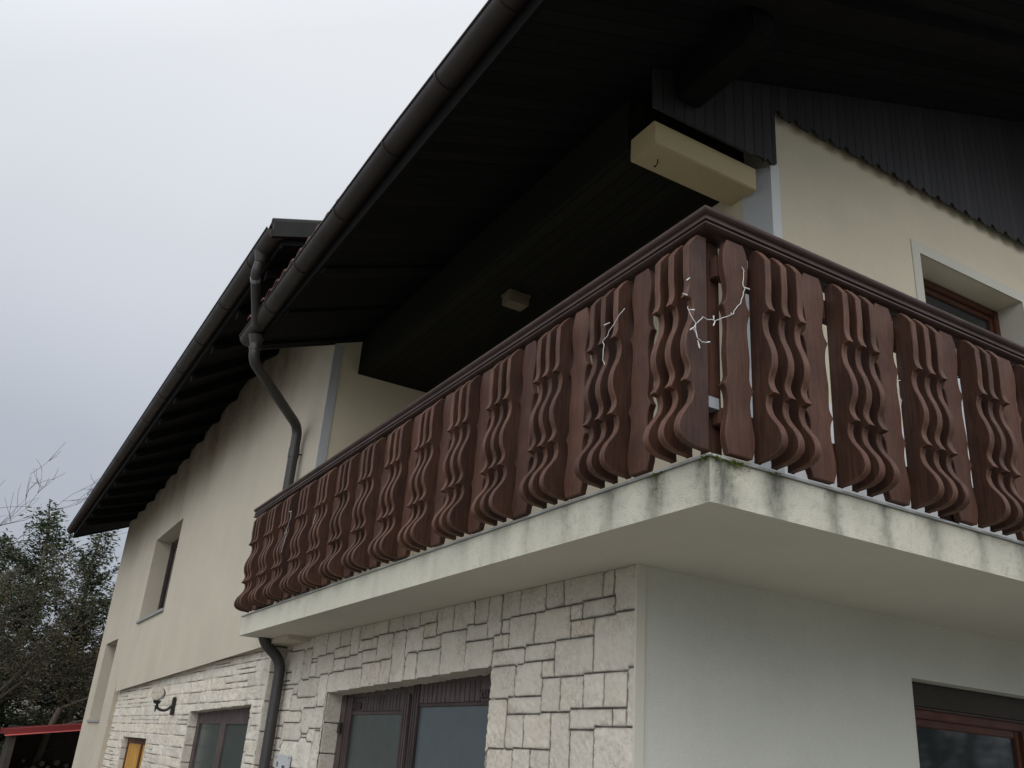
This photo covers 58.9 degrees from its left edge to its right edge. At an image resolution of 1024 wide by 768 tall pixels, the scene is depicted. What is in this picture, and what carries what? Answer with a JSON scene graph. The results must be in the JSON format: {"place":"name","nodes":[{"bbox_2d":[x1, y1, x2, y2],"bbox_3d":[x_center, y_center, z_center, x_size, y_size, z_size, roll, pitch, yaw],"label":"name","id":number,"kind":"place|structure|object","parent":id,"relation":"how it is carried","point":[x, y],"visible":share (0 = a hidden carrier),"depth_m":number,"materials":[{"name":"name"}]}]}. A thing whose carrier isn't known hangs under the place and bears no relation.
{"place":"outdoors","nodes":[
{"label":"outdoors","id":0,"kind":"place"},
{"bbox_2d":[1,658,92,741],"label":"hills","id":1,"kind":"structure","parent":0,"point":[34,701],"depth_m":92.09,"materials":[{"name":"green plant"}]},
{"bbox_2d":[0,0,487,659],"label":"sky","id":2,"kind":"structure","parent":0,"point":[147,147],"materials":[{"name":"grey"}]},
{"bbox_2d":[67,0,1023,767],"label":"house","id":3,"kind":"structure","parent":0,"point":[775,522],"depth_m":5.53,"materials":[{"name":"paint"}]},
{"bbox_2d":[87,719,99,721],"bbox_3d":[-7.798,5.796,17.643,0.361,1.498,1.582,16,-25,-26],"label":"window","id":4,"kind":"structure","parent":3,"relation":"in","point":[88,720],"depth_m":17.18,"materials":[{"name":"grey wood"}]},
{"bbox_2d":[122,737,145,767],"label":"side door","id":5,"kind":"structure","parent":3,"relation":"in","point":[135,747],"depth_m":13.83,"materials":[{"name":"yellow wood"}]},
{"bbox_2d":[136,538,178,623],"bbox_3d":[-5.711,3.169,15.100,0.366,1.468,2.282,16,-25,-26],"label":"window","id":6,"kind":"structure","parent":3,"relation":"in","point":[174,545],"depth_m":15.91,"materials":[{"name":"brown wood"}]},
{"bbox_2d":[151,687,175,714],"bbox_3d":[-4.537,4.109,11.771,0.310,0.330,0.180,16,-25,-26],"label":"wall lamp","id":7,"kind":"object","parent":3,"relation":"attached to","point":[158,694],"visible":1,"depth_m":11.72,"materials":[{"name":"black metal"}]},
{"bbox_2d":[188,707,263,767],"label":"wing door","id":8,"kind":"structure","parent":3,"relation":"in","point":[220,736],"depth_m":9.87,"materials":[{"name":"brown wood"}]},
{"bbox_2d":[275,754,290,767],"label":"wall sign","id":9,"kind":"object","parent":3,"relation":"attached to","point":[283,761],"visible":1,"depth_m":7.98,"materials":[{"name":"white plastic"}]},
{"bbox_2d":[333,674,490,767],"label":"front door","id":10,"kind":"structure","parent":3,"relation":"in","point":[441,724],"depth_m":6.28,"materials":[{"name":"brown wood"}]},
{"bbox_2d":[501,289,530,310],"bbox_3d":[0.029,-0.685,7.465,0.200,0.095,0.150,16,-25,-26],"label":"ceiling lamp","id":11,"kind":"object","parent":3,"relation":"attached to","point":[515,300],"visible":1,"depth_m":7.42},
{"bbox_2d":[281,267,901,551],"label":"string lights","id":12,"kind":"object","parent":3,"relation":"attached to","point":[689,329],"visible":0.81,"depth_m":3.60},
{"bbox_2d":[910,239,1023,444],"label":"window","id":13,"kind":"structure","parent":3,"relation":"in","point":[1011,319],"depth_m":6.92,"materials":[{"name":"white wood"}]},
{"bbox_2d":[912,682,1023,767],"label":"window","id":14,"kind":"structure","parent":3,"relation":"in","point":[956,728],"depth_m":5.44,"materials":[{"name":"red wood"}]},
{"label":"ground","id":15,"kind":"structure","parent":0,"visible":0},
{"bbox_2d":[0,532,28,715],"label":"spruce tree","id":16,"kind":"object","parent":15,"relation":"on","point":[3,564],"visible":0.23,"depth_m":27.13,"materials":[{"name":"green plant"}]},
{"bbox_2d":[0,552,29,663],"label":"bare tree","id":17,"kind":"object","parent":15,"relation":"on","point":[9,618],"visible":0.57,"depth_m":23.21,"materials":[{"name":"brown plant"}]},
{"bbox_2d":[0,723,81,767],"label":"shed","id":18,"kind":"structure","parent":15,"relation":"on","point":[20,742],"depth_m":21.88,"materials":[{"name":"red paint"}]},
{"bbox_2d":[21,758,68,767],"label":"stacked logs","id":19,"kind":"object","parent":15,"relation":"on","point":[55,762],"visible":0.66,"depth_m":21.58,"materials":[{"name":"brown wood"}]},
{"bbox_2d":[0,499,90,755],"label":"spruce tree","id":20,"kind":"object","parent":15,"relation":"on","point":[27,560],"visible":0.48,"depth_m":25.87,"materials":[{"name":"green plant"}]},
{"bbox_2d":[0,560,102,725],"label":"bare tree","id":21,"kind":"object","parent":15,"relation":"on","point":[30,669],"visible":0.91,"depth_m":23.27,"materials":[{"name":"green plant"}]},
{"bbox_2d":[0,613,104,723],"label":"bare tree","id":22,"kind":"object","parent":15,"relation":"on","point":[67,717],"visible":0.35,"depth_m":23.47,"materials":[{"name":"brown plant"}]},
{"bbox_2d":[0,528,118,691],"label":"bare tree","id":23,"kind":"object","parent":15,"relation":"on","point":[22,596],"visible":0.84,"depth_m":22.96,"materials":[{"name":"brown plant"}]},
{"bbox_2d":[0,531,120,750],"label":"spruce tree","id":24,"kind":"object","parent":15,"relation":"on","point":[91,583],"visible":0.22,"depth_m":27.10,"materials":[{"name":"green plant"}]},
{"bbox_2d":[0,442,126,629],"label":"bare tree","id":25,"kind":"object","parent":15,"relation":"on","point":[3,522],"visible":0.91,"depth_m":17.18,"materials":[{"name":"brown plant"}]},
{"bbox_2d":[29,641,101,767],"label":"bare tree","id":26,"kind":"object","parent":15,"relation":"on","point":[42,749],"visible":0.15,"depth_m":22.20,"materials":[{"name":"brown plant"}]},
{"bbox_2d":[47,585,114,729],"bbox_3d":[-11.238,8.354,26.230,4.573,6.427,4.583,16,-25,-26],"label":"spruce tree","id":27,"kind":"object","parent":15,"relation":"on","point":[89,678],"visible":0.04,"depth_m":25.75,"materials":[{"name":"green plant"}]}
]}

